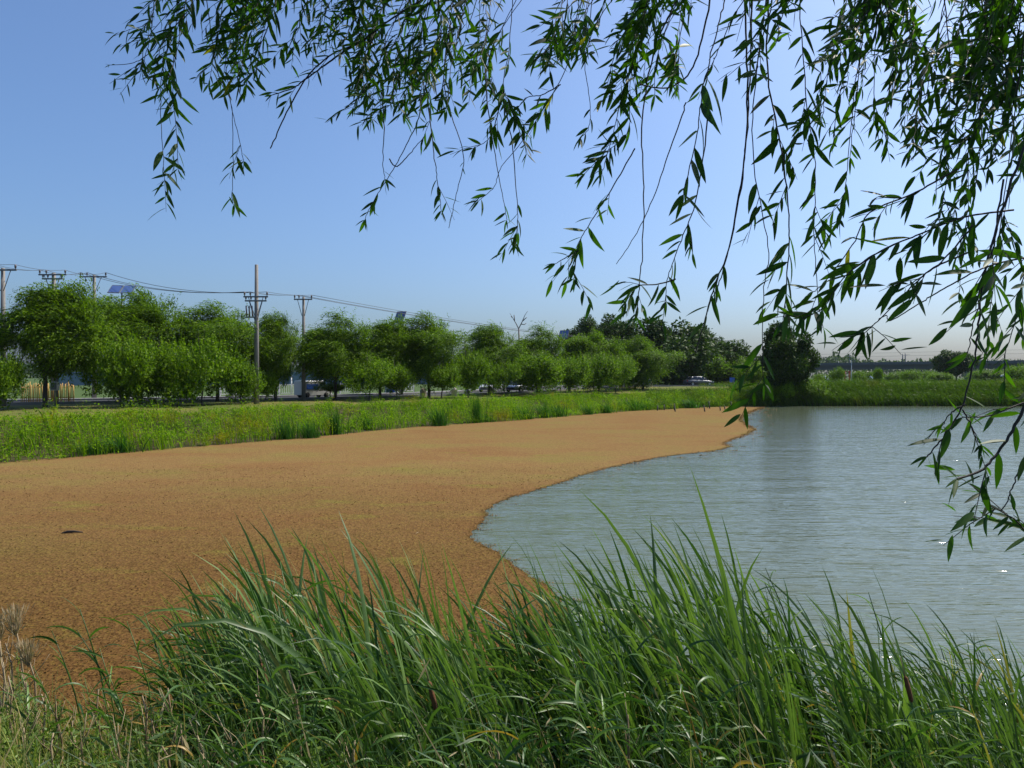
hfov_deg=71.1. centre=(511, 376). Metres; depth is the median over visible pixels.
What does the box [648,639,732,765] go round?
common reed
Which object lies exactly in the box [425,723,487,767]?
common reed
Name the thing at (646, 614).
cattail
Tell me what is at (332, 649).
common reed
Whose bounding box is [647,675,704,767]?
common reed
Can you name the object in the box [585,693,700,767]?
common reed
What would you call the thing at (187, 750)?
common reed
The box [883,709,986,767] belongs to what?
common reed
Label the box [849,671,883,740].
common reed
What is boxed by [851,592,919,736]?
common reed
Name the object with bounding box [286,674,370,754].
common reed
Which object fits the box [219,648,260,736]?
common reed
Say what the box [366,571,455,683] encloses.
cattail
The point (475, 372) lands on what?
shrub
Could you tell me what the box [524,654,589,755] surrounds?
common reed
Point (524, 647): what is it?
cattail
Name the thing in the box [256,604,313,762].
common reed
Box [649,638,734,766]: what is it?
common reed
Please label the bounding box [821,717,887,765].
common reed
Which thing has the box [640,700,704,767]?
common reed
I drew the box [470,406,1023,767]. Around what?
water
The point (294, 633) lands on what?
common reed
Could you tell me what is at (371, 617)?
cattail
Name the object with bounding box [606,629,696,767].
common reed
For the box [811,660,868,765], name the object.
common reed
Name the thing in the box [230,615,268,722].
common reed
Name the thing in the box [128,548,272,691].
cattail
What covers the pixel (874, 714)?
cattail
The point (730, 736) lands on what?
cattail
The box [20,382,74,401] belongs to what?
bamboo fence
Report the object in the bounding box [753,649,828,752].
common reed
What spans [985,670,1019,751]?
common reed
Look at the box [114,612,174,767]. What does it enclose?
common reed
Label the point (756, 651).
common reed
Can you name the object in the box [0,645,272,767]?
wild grass
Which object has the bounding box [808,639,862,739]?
common reed
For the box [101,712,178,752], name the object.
common reed
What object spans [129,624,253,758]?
cattail
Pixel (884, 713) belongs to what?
cattail
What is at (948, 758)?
common reed
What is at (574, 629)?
cattail
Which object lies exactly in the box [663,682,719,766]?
common reed
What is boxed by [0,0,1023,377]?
sky
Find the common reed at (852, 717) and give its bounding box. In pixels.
[822,685,869,767]
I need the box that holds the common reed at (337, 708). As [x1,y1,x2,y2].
[305,639,384,766]
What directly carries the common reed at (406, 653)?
on the ground at (76, 393)
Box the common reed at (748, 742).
[694,681,780,767]
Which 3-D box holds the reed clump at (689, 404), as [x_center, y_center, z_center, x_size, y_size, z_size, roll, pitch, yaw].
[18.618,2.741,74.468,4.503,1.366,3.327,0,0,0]
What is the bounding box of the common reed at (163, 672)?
[137,639,176,728]
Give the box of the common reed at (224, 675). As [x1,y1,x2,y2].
[194,644,269,763]
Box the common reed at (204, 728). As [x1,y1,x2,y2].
[156,708,227,767]
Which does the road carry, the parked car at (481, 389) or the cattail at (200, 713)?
the parked car at (481, 389)
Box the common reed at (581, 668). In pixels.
[548,648,670,767]
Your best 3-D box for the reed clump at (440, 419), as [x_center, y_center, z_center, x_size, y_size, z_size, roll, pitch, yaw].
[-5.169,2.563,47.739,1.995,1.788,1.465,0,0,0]
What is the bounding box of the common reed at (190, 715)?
[163,681,236,767]
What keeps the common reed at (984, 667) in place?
on the ground at (76, 393)
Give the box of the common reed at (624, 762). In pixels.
[585,725,653,767]
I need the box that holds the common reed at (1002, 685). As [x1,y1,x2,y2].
[985,678,1023,726]
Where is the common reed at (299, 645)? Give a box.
[284,623,342,745]
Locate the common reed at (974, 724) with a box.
[954,700,1013,767]
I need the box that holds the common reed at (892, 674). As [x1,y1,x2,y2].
[846,673,900,752]
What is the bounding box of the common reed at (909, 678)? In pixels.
[883,644,940,742]
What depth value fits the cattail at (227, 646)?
5.11 m
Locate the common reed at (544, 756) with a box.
[492,703,550,767]
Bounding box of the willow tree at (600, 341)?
[557,326,642,391]
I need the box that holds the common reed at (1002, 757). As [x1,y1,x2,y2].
[981,749,1023,767]
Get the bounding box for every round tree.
[759,320,820,392]
[930,349,979,378]
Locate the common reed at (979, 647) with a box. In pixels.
[946,634,1006,736]
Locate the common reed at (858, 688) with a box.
[810,636,885,767]
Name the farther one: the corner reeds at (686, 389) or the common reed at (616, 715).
the corner reeds at (686, 389)
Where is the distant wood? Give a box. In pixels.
[16,351,1022,377]
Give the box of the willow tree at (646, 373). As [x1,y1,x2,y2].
[615,336,691,389]
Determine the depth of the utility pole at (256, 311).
49.87 m
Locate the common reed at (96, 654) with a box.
[65,648,118,756]
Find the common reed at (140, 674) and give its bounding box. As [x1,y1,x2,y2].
[102,617,172,737]
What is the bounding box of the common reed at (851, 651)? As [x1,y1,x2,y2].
[825,614,894,728]
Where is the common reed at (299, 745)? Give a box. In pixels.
[238,717,335,767]
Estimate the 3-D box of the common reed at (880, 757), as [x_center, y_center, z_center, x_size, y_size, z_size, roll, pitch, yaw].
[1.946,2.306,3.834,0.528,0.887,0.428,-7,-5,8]
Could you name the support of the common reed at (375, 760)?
on the ground at (76, 393)
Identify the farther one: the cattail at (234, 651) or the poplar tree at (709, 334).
the poplar tree at (709, 334)
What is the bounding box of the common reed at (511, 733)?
[494,715,551,760]
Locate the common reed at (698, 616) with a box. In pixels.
[689,609,753,759]
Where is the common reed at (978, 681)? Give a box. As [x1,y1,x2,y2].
[947,654,1000,761]
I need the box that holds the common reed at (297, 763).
[233,738,303,767]
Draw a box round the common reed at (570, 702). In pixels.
[536,692,628,767]
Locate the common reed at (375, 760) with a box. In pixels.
[350,750,412,767]
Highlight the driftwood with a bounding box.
[61,530,82,533]
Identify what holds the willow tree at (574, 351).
on the ground at (76, 393)
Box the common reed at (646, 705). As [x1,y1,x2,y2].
[601,692,723,767]
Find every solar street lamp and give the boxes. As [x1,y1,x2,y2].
[107,285,135,301]
[394,311,408,391]
[559,330,568,387]
[847,356,855,380]
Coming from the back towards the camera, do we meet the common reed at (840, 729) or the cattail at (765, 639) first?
the cattail at (765, 639)
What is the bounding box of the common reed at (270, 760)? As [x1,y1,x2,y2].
[246,754,291,767]
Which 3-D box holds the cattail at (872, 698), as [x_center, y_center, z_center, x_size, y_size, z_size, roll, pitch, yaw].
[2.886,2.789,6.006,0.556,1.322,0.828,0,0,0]
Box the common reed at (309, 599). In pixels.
[280,577,339,731]
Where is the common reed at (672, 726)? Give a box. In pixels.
[637,694,686,767]
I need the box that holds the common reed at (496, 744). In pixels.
[458,721,536,767]
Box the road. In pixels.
[7,386,606,401]
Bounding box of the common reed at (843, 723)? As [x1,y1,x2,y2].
[802,671,885,765]
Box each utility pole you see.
[0,264,16,405]
[38,270,66,401]
[79,273,106,397]
[243,264,267,403]
[294,295,311,399]
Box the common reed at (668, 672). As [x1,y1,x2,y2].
[642,658,706,766]
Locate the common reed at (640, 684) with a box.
[589,583,669,764]
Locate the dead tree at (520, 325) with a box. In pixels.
[510,311,527,384]
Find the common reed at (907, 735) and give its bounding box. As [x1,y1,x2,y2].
[873,712,954,767]
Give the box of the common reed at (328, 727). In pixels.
[266,683,373,764]
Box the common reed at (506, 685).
[490,682,556,758]
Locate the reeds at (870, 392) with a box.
[730,375,1023,405]
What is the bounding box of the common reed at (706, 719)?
[665,688,745,767]
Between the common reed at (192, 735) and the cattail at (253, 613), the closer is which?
the common reed at (192, 735)
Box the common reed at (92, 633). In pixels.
[64,598,115,743]
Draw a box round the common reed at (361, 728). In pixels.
[329,701,398,767]
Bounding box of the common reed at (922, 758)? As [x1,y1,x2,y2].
[898,748,937,767]
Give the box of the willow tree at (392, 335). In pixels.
[345,312,423,398]
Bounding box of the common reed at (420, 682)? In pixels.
[393,656,454,749]
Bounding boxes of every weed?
[0,653,26,748]
[0,697,42,765]
[0,726,17,767]
[4,731,45,767]
[8,674,58,753]
[18,694,66,767]
[36,757,76,767]
[44,727,80,767]
[64,712,100,767]
[83,730,114,767]
[90,758,101,767]
[116,728,146,767]
[136,709,181,767]
[275,721,318,767]
[305,740,347,767]
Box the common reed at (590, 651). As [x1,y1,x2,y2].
[564,639,652,767]
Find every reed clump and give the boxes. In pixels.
[68,440,108,455]
[96,431,150,452]
[262,412,298,439]
[291,420,320,438]
[320,404,351,434]
[356,416,375,429]
[424,405,449,425]
[468,391,487,422]
[469,413,496,421]
[506,405,534,419]
[531,401,559,417]
[543,403,567,416]
[580,405,593,414]
[595,400,618,412]
[614,399,643,410]
[639,403,651,409]
[675,397,709,407]
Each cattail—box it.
[100,633,195,746]
[108,616,200,721]
[110,661,169,735]
[117,603,189,697]
[120,630,267,766]
[121,677,189,757]
[122,660,194,762]
[127,539,275,649]
[127,563,223,688]
[127,593,201,697]
[127,604,210,748]
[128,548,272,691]
[128,641,221,767]
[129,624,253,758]
[131,580,236,683]
[132,572,235,686]
[136,515,383,767]
[140,536,295,728]
[141,671,203,754]
[143,609,243,735]
[143,662,235,762]
[145,505,308,703]
[146,584,247,703]
[147,515,296,736]
[148,571,224,765]
[148,597,220,711]
[148,604,240,717]
[151,639,245,761]
[152,576,266,669]
[153,571,292,687]
[155,606,308,760]
[156,598,245,724]
[156,644,278,767]
[159,592,336,713]
[170,544,299,676]
[170,618,250,754]
[171,535,307,692]
[173,588,272,760]
[175,573,231,692]
[178,636,243,760]
[179,579,271,685]
[180,655,244,738]
[181,563,283,654]
[182,593,238,650]
[182,599,269,758]
[188,579,257,738]
[193,567,329,724]
[193,589,388,766]
[194,663,264,755]
[202,588,283,701]
[205,570,287,683]
[206,596,296,765]
[209,527,336,737]
[212,581,320,725]
[216,633,304,767]
[218,560,341,766]
[221,606,347,701]
[223,606,329,757]
[233,601,321,763]
[240,543,355,642]
[242,591,456,767]
[256,553,347,654]
[258,542,406,691]
[272,570,358,753]
[273,535,351,751]
[278,539,416,689]
[279,604,363,748]
[280,577,363,740]
[283,544,395,731]
[284,588,389,762]
[286,590,397,766]
[291,569,398,740]
[294,645,388,767]
[303,622,400,765]
[310,631,435,767]
[313,604,432,767]
[320,556,396,674]
[331,543,424,685]
[331,553,409,723]
[334,543,443,686]
[335,530,512,705]
[339,560,454,742]
[351,623,455,739]
[352,592,428,736]
[354,619,459,767]
[359,630,483,764]
[361,585,462,721]
[362,547,451,687]
[362,555,450,743]
[365,605,425,709]
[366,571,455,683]
[369,548,501,766]
[371,701,423,763]
[380,558,444,679]
[383,596,456,698]
[383,617,474,758]
[383,684,457,754]
[384,666,462,767]
[396,593,463,732]
[400,642,494,767]
[401,544,448,674]
[410,655,505,767]
[411,600,474,693]
[412,626,480,767]
[418,605,496,718]
[418,625,466,752]
[428,618,524,767]
[429,602,508,750]
[430,593,509,720]
[435,582,491,685]
[436,536,546,755]
[436,636,514,717]
[437,620,501,711]
[441,582,533,745]
[442,587,526,764]
[443,633,516,735]
[444,591,512,682]
[444,659,522,760]
[446,565,543,739]
[446,592,508,716]
[446,633,517,748]
[460,579,623,766]
[461,614,576,766]
[464,559,573,683]
[468,581,550,741]
[468,605,571,749]
[473,656,545,764]
[475,610,562,734]
[476,531,577,687]
[476,578,622,765]
[476,671,553,767]
[480,573,592,679]
[482,610,570,751]
[485,626,588,685]
[491,577,598,716]
[494,545,566,683]
[494,555,584,692]
[494,646,591,752]
[496,625,590,766]
[499,595,620,735]
[499,604,634,767]
[500,592,528,703]
[503,610,625,729]
[511,587,587,675]
[513,572,630,709]
[516,610,579,670]
[517,671,577,763]
[518,516,658,766]
[518,544,681,731]
[519,640,590,737]
[521,582,570,666]
[522,552,630,719]
[522,594,593,760]
[523,605,645,740]
[525,591,625,697]
[527,576,637,730]
[528,681,588,767]
[532,565,598,651]
[533,497,701,714]
[536,579,645,720]
[537,584,708,751]
[538,601,624,767]
[538,607,617,737]
[546,563,698,699]
[550,549,652,730]
[550,609,648,767]
[551,563,628,699]
[559,527,649,712]
[559,548,701,745]
[572,575,695,767]
[574,580,705,758]
[576,528,692,666]
[576,529,663,731]
[576,554,667,714]
[576,569,657,740]
[584,539,681,766]
[594,555,722,659]
[600,576,727,759]
[601,612,691,687]
[606,592,714,736]
[613,528,761,717]
[624,601,735,767]
[629,520,707,647]
[632,575,710,634]
[633,592,748,759]
[637,611,744,761]
[638,523,731,696]
[644,514,742,634]
[649,577,779,767]
[649,589,738,760]
[650,593,780,767]
[651,555,774,754]
[652,523,722,640]
[655,467,762,749]
[657,632,802,767]
[661,556,756,760]
[666,581,804,686]
[668,613,767,763]
[668,614,776,767]
[671,559,756,689]
[676,609,816,766]
[678,606,755,764]
[678,611,805,762]
[678,628,769,758]
[679,579,798,767]
[684,566,786,674]
[686,559,790,738]
[693,598,768,715]
[697,551,797,756]
[700,546,767,714]
[708,564,906,767]
[709,670,821,767]
[711,598,833,767]
[730,563,787,726]
[732,590,816,767]
[746,567,846,738]
[754,588,823,766]
[755,598,864,764]
[759,623,964,767]
[778,611,883,767]
[784,589,855,712]
[792,657,869,715]
[795,666,878,755]
[797,610,879,756]
[798,610,864,720]
[801,595,897,736]
[807,600,883,708]
[812,625,932,767]
[816,626,933,767]
[817,644,889,755]
[827,615,884,746]
[829,684,922,767]
[830,656,921,766]
[834,713,909,767]
[836,616,949,767]
[847,662,943,767]
[852,643,935,765]
[854,640,902,740]
[861,626,955,727]
[864,597,940,738]
[866,640,975,767]
[869,602,957,759]
[877,633,967,732]
[881,662,972,767]
[884,653,935,744]
[884,671,1004,767]
[887,632,972,767]
[899,616,978,751]
[908,691,1023,767]
[912,622,1023,767]
[913,675,950,760]
[922,654,1019,746]
[922,686,984,767]
[925,648,1003,765]
[927,605,1002,733]
[928,690,1023,761]
[936,703,1015,767]
[939,625,1023,718]
[939,666,1000,740]
[942,688,1023,767]
[948,693,1023,767]
[951,625,1023,740]
[952,676,1023,763]
[955,635,1023,767]
[963,616,1010,715]
[972,639,1023,722]
[972,665,1023,744]
[985,631,1023,737]
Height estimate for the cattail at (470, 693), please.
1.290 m
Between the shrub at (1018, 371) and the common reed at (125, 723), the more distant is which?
the shrub at (1018, 371)
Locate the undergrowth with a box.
[24,641,1023,767]
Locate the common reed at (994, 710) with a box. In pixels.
[975,684,1023,765]
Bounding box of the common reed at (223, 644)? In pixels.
[192,619,275,751]
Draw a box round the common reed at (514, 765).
[465,728,555,767]
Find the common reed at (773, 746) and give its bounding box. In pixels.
[724,678,830,767]
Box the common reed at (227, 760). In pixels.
[217,745,248,767]
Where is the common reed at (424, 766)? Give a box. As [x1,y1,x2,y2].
[389,717,481,767]
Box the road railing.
[278,384,293,394]
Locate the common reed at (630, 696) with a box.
[600,637,687,767]
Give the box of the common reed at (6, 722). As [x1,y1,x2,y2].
[2,681,21,759]
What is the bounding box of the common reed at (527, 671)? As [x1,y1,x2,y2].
[482,597,577,760]
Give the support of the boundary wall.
on the ground at (76, 393)
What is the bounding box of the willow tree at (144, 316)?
[87,283,208,403]
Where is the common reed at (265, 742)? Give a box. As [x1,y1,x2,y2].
[202,683,289,765]
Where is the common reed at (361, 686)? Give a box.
[323,657,395,757]
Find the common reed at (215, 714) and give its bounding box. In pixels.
[186,709,253,767]
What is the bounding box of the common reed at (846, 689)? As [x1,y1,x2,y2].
[804,662,885,767]
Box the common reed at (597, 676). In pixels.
[586,639,638,767]
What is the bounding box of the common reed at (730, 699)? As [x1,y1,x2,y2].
[694,672,772,767]
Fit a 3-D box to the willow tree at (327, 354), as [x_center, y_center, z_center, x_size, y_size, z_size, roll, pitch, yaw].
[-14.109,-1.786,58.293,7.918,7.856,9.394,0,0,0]
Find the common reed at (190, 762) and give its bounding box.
[164,756,252,766]
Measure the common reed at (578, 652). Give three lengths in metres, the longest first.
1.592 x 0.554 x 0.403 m
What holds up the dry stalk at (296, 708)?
on the ground at (76, 393)
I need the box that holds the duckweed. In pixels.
[0,406,773,737]
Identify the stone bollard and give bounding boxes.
[420,388,426,396]
[451,387,456,395]
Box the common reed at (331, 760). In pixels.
[287,704,391,767]
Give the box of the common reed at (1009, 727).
[988,702,1023,763]
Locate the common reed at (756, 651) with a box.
[738,620,776,699]
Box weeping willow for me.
[105,0,1023,561]
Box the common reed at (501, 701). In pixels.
[464,684,535,767]
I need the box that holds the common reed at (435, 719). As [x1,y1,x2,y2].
[408,667,481,762]
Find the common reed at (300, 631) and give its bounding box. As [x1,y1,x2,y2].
[274,621,340,762]
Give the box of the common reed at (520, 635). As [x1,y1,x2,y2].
[489,598,562,767]
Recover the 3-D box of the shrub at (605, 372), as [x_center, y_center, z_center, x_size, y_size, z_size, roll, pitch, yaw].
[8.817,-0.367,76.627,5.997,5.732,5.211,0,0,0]
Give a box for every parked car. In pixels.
[479,381,505,391]
[506,383,535,391]
[683,376,713,384]
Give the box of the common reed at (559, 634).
[524,590,597,728]
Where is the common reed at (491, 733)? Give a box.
[473,708,528,758]
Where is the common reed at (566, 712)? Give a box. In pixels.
[543,676,588,767]
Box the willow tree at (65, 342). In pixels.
[0,273,131,406]
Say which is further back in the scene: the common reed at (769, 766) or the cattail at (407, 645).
the cattail at (407, 645)
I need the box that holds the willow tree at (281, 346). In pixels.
[245,307,308,400]
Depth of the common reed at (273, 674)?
3.90 m
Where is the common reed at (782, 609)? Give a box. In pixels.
[746,568,812,740]
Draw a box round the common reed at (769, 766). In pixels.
[739,757,787,767]
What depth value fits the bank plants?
38.77 m
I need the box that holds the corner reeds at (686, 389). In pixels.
[642,385,796,409]
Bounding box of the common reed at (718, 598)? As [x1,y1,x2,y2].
[696,593,783,741]
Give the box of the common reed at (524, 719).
[494,668,576,766]
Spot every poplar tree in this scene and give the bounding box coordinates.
[564,314,607,344]
[588,313,641,349]
[633,316,723,384]
[679,322,725,383]
[687,332,751,383]
[713,350,761,383]
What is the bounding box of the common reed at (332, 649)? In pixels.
[316,647,378,764]
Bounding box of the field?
[624,379,1021,387]
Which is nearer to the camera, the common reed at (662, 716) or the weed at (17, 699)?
the common reed at (662, 716)
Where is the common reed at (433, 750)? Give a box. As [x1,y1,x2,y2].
[411,749,468,767]
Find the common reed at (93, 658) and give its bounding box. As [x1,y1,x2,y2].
[47,625,159,747]
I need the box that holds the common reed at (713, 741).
[693,697,738,767]
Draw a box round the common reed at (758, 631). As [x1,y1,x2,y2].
[736,592,797,711]
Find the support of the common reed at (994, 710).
on the ground at (76, 393)
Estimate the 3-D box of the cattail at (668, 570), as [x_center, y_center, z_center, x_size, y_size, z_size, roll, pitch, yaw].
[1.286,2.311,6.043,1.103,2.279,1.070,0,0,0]
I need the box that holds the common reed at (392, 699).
[343,641,428,756]
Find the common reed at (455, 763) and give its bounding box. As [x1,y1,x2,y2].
[429,710,487,767]
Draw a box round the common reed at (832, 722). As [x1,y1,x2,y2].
[817,711,883,767]
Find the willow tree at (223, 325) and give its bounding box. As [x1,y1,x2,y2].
[160,298,273,401]
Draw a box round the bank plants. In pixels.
[0,378,766,462]
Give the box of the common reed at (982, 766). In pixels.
[946,706,993,767]
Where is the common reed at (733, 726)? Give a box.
[703,690,736,747]
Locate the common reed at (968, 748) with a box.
[944,739,1001,767]
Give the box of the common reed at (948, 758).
[911,741,968,767]
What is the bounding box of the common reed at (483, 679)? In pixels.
[460,668,504,752]
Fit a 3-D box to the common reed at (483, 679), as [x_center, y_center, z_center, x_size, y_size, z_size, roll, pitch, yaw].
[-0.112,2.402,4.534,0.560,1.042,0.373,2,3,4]
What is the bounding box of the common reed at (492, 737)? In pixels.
[467,721,507,767]
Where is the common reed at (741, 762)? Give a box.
[682,746,797,767]
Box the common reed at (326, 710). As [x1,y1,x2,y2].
[290,657,351,766]
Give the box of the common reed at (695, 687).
[661,669,744,764]
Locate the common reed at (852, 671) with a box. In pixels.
[823,645,876,745]
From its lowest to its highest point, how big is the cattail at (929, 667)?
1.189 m
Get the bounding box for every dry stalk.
[0,608,17,719]
[0,636,15,725]
[0,660,5,740]
[0,670,29,749]
[0,698,17,746]
[1,603,37,716]
[4,638,49,732]
[19,707,40,762]
[20,668,49,740]
[30,694,45,754]
[35,716,71,767]
[45,694,64,762]
[69,705,95,767]
[70,712,93,764]
[81,689,109,763]
[109,709,125,767]
[141,694,154,759]
[151,703,163,767]
[158,688,175,767]
[161,725,179,767]
[180,720,191,758]
[188,717,217,767]
[217,715,249,767]
[255,672,276,762]
[285,670,316,764]
[338,738,376,767]
[488,732,512,767]
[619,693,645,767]
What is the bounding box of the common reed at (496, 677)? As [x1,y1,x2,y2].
[477,656,541,761]
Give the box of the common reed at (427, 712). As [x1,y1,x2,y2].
[402,686,455,758]
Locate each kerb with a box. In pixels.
[6,385,743,405]
[7,384,737,400]
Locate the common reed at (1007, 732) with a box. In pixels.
[943,707,1023,756]
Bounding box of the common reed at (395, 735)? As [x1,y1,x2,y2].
[369,730,467,767]
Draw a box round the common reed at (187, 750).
[163,745,214,767]
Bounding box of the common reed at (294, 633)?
[269,590,324,717]
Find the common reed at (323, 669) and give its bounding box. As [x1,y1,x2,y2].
[284,618,338,735]
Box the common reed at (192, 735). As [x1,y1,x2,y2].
[111,687,209,767]
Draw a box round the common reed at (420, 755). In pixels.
[367,732,453,767]
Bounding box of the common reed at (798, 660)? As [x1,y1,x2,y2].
[769,638,851,767]
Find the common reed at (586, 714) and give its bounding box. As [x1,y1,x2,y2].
[552,683,619,767]
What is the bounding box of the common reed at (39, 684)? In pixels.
[14,667,97,757]
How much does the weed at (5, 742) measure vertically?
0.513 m
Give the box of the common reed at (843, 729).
[804,667,870,767]
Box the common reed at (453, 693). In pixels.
[437,682,500,767]
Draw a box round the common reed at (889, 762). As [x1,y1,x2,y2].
[856,747,912,767]
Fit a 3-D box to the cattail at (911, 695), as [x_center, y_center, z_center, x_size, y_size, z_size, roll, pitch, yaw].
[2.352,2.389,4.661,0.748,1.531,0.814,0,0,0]
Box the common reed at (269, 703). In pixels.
[241,696,319,754]
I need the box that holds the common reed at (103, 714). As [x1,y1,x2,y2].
[80,691,143,767]
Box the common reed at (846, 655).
[817,635,871,695]
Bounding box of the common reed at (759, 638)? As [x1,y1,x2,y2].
[747,615,775,712]
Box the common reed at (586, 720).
[546,685,624,767]
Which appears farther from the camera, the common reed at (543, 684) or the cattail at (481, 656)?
the cattail at (481, 656)
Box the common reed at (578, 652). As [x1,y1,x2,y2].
[542,599,606,743]
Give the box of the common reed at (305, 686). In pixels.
[276,634,345,767]
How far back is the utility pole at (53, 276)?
51.84 m
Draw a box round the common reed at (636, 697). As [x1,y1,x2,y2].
[627,689,683,758]
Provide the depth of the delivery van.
61.20 m
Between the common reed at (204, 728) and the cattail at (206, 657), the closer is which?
the common reed at (204, 728)
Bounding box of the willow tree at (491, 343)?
[454,321,533,394]
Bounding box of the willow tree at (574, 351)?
[555,332,596,391]
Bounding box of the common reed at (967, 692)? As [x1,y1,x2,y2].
[931,626,983,736]
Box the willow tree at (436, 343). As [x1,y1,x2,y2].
[391,310,486,397]
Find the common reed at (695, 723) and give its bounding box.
[669,705,734,767]
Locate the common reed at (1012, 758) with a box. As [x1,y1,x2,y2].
[1004,755,1019,767]
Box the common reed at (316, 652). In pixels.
[287,631,335,736]
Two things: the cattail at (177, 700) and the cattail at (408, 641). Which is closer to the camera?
the cattail at (177, 700)
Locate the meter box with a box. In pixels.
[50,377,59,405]
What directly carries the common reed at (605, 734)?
on the ground at (76, 393)
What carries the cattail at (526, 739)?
on the ground at (76, 393)
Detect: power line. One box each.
[84,273,236,292]
[87,272,241,292]
[108,273,258,292]
[296,295,571,336]
[300,295,586,337]
[313,295,607,338]
[820,353,1023,357]
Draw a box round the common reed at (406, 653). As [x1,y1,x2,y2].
[380,633,429,757]
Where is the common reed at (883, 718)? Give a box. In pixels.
[864,684,906,766]
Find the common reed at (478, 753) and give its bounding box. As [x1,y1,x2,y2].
[451,736,540,767]
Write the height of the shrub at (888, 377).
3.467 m
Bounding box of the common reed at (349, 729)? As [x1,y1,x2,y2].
[307,699,386,767]
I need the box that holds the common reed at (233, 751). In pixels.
[210,730,268,760]
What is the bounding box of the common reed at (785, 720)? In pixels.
[750,651,822,750]
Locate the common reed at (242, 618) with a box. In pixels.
[205,596,272,757]
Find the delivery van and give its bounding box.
[294,380,331,397]
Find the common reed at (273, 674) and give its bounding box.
[243,641,302,764]
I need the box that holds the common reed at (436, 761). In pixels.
[403,749,449,767]
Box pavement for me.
[49,384,690,398]
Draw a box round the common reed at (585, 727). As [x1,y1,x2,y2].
[546,680,637,767]
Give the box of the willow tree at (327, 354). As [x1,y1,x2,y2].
[290,307,385,399]
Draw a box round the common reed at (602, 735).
[560,645,616,755]
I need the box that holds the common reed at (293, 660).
[274,646,342,767]
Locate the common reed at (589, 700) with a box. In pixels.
[565,672,661,767]
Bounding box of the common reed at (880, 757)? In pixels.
[815,722,905,767]
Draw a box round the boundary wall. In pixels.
[58,372,558,385]
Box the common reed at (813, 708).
[761,582,827,767]
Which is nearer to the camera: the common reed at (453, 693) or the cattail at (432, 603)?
the common reed at (453, 693)
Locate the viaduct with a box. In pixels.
[816,360,1023,379]
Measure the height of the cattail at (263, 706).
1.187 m
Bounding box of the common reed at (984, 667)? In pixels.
[976,648,1005,718]
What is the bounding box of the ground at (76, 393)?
[0,377,1015,754]
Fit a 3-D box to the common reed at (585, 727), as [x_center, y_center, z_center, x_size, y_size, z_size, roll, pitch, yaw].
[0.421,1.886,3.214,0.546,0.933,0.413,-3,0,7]
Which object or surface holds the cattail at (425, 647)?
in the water
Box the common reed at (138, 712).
[105,691,179,761]
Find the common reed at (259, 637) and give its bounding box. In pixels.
[245,618,289,733]
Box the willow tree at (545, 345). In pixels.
[510,320,574,393]
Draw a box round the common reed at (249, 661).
[209,626,273,752]
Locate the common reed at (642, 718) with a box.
[585,628,662,767]
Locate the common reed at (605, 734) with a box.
[564,693,623,767]
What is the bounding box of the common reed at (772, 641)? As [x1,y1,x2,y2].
[749,583,821,732]
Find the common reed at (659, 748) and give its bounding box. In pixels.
[636,714,711,767]
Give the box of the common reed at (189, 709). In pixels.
[159,678,232,767]
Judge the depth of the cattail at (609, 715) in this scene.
4.15 m
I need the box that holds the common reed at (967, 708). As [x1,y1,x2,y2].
[928,657,989,766]
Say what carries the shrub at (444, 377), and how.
on the ground at (76, 393)
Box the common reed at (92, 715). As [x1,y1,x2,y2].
[54,673,135,760]
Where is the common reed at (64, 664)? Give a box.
[28,631,122,753]
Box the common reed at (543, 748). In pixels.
[506,700,565,767]
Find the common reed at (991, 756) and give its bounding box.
[956,751,1010,767]
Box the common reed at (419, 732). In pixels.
[399,727,451,766]
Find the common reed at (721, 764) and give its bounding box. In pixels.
[678,709,765,767]
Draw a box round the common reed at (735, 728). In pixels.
[680,725,748,766]
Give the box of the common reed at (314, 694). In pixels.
[269,657,347,760]
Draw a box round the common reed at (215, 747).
[196,729,236,767]
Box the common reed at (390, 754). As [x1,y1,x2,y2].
[355,734,414,767]
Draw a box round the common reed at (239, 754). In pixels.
[215,742,253,767]
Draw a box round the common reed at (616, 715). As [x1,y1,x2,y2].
[573,652,637,767]
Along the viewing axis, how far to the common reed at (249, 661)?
4.50 m
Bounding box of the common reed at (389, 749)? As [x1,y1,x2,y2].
[375,720,434,758]
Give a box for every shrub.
[0,346,30,408]
[74,326,162,406]
[132,332,199,405]
[151,327,249,405]
[218,351,266,403]
[252,367,280,400]
[313,379,347,396]
[339,353,401,400]
[383,360,416,398]
[417,354,464,397]
[445,347,495,397]
[485,355,525,395]
[511,347,566,392]
[547,351,597,394]
[578,346,623,393]
[604,351,639,392]
[699,353,734,381]
[711,355,757,380]
[731,359,767,385]
[754,381,797,405]
[791,378,831,397]
[811,373,830,381]
[827,366,845,382]
[849,369,873,380]
[872,366,882,382]
[883,371,904,380]
[898,368,923,380]
[920,369,945,379]
[924,372,955,380]
[964,368,1006,380]
[1001,363,1023,381]
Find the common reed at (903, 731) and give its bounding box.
[894,695,924,767]
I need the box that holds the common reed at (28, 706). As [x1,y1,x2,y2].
[0,683,71,759]
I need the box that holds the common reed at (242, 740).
[208,702,315,767]
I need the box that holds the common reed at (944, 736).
[915,715,956,767]
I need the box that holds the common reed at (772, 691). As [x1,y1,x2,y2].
[754,654,844,767]
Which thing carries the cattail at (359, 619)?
on the ground at (76, 393)
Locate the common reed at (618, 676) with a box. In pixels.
[583,649,659,767]
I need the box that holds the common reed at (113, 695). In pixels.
[78,667,167,760]
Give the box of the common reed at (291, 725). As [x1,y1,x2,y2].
[253,702,347,767]
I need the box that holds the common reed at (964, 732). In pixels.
[926,684,992,767]
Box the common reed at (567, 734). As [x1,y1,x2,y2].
[544,705,582,767]
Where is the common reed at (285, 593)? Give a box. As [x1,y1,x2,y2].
[253,561,304,677]

